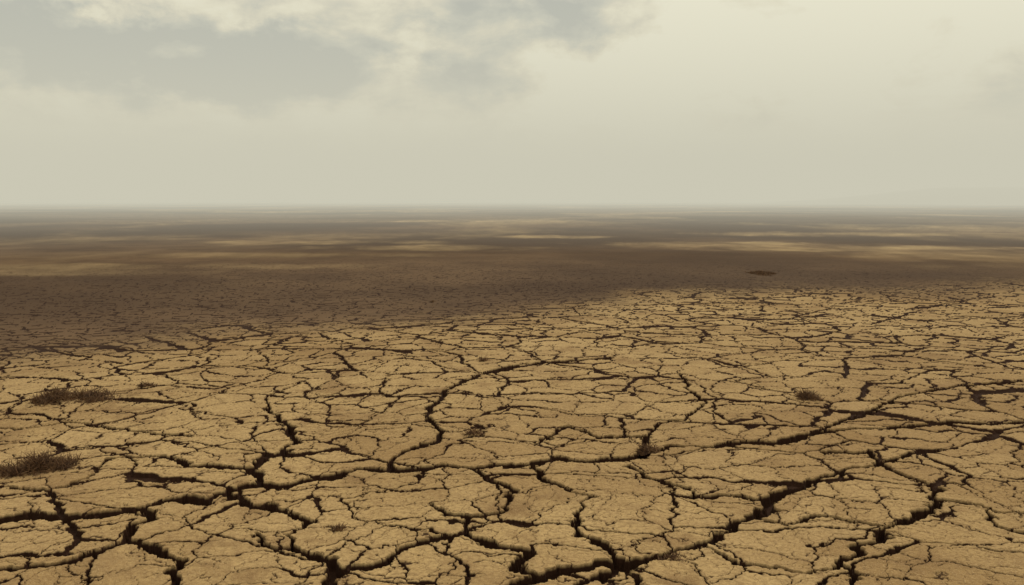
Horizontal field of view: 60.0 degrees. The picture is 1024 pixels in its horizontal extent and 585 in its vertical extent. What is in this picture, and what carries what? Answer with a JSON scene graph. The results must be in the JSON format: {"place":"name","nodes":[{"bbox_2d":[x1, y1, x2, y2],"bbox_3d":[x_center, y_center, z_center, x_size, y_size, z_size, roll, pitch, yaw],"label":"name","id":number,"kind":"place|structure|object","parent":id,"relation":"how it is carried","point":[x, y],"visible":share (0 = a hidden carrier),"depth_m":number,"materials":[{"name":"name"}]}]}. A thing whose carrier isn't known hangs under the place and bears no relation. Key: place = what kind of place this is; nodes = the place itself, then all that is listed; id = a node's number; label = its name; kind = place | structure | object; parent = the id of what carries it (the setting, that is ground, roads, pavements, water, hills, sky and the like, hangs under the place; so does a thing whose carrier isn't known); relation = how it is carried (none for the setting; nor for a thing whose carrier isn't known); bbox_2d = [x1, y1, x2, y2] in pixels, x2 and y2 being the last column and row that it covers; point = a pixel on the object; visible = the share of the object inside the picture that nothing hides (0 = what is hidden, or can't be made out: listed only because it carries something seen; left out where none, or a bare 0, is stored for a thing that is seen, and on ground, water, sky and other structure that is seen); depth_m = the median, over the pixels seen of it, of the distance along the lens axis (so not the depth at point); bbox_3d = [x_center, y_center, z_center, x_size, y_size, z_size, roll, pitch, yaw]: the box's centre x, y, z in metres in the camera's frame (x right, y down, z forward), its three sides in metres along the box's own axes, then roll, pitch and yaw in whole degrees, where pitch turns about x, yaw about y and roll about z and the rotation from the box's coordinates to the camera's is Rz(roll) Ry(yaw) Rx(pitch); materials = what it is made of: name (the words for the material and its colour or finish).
{"place":"outdoors","nodes":[
{"label":"outdoors","id":0,"kind":"place"},
{"bbox_2d":[0,200,1023,584],"bbox_3d":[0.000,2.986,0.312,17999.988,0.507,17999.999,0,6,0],"label":"ground","id":1,"kind":"structure","parent":0,"point":[312,368],"depth_m":13.96,"materials":[{"name":"soil"}]},
{"bbox_2d":[0,447,91,479],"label":"dry shrub","id":2,"kind":"object","parent":1,"relation":"on","point":[43,462],"visible":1,"depth_m":9.86,"materials":[{"name":"brown plant"}]},
{"bbox_2d":[26,385,122,406],"bbox_3d":[-6.650,1.522,13.504,1.398,0.229,1.145,-2,6,-19],"label":"dry shrub","id":3,"kind":"object","parent":1,"relation":"on","point":[54,396],"visible":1,"depth_m":13.36,"materials":[{"name":"brown plant"}]},
{"bbox_2d":[135,380,157,387],"bbox_3d":[-5.935,1.478,14.411,0.343,0.115,0.239,-5,7,-37],"label":"dry shrub","id":4,"kind":"object","parent":1,"relation":"on","point":[144,384],"visible":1,"depth_m":14.37,"materials":[{"name":"brown plant"}]},
{"bbox_2d":[326,522,346,532],"bbox_3d":[-1.602,2.142,8.088,0.222,0.107,0.210,0,6,0],"label":"dry shrub","id":5,"kind":"object","parent":1,"relation":"on","point":[339,528],"visible":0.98,"depth_m":8.08,"materials":[{"name":"brown plant"}]},
{"bbox_2d":[462,426,483,436],"bbox_3d":[-0.486,1.786,11.360,0.336,0.135,0.367,-5,8,-41],"label":"dry shrub","id":6,"kind":"object","parent":1,"relation":"on","point":[473,431],"visible":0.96,"depth_m":11.35,"materials":[{"name":"brown plant"}]},
{"bbox_2d":[477,356,489,361],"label":"dry shrub","id":7,"kind":"object","parent":1,"relation":"on","point":[484,359],"visible":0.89,"depth_m":16.51,"materials":[{"name":"brown plant"}]},
{"bbox_2d":[634,442,660,455],"bbox_3d":[1.615,1.855,10.646,0.361,0.146,0.423,0,6,0],"label":"dry shrub","id":8,"kind":"object","parent":1,"relation":"on","point":[643,450],"visible":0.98,"depth_m":10.59,"materials":[{"name":"brown plant"}]},
{"bbox_2d":[654,548,685,561],"bbox_3d":[1.339,2.210,7.467,0.266,0.102,0.200,3,7,23],"label":"dry shrub","id":9,"kind":"object","parent":1,"relation":"on","point":[672,556],"visible":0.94,"depth_m":7.46,"materials":[{"name":"brown plant"}]},
{"bbox_2d":[745,269,776,275],"bbox_3d":[10.226,-0.824,35.943,1.188,0.217,3.354,0,6,0],"label":"dry shrub","id":10,"kind":"object","parent":1,"relation":"on","point":[765,273],"visible":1,"depth_m":35.98,"materials":[{"name":"brown plant"}]},
{"bbox_2d":[792,388,824,400],"bbox_3d":[4.463,1.531,13.435,0.481,0.213,0.509,0,6,0],"label":"dry shrub","id":11,"kind":"object","parent":1,"relation":"on","point":[804,395],"visible":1,"depth_m":13.39,"materials":[{"name":"brown plant"}]},
{"bbox_2d":[0,0,1023,199],"label":"sky","id":12,"kind":"structure","parent":0,"point":[100,99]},
{"bbox_2d":[757,187,1023,204],"bbox_3d":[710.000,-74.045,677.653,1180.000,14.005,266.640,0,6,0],"label":"distant hills","id":13,"kind":"structure","parent":0,"point":[994,195],"depth_m":608.81,"materials":[{"name":"soil"}]}
]}

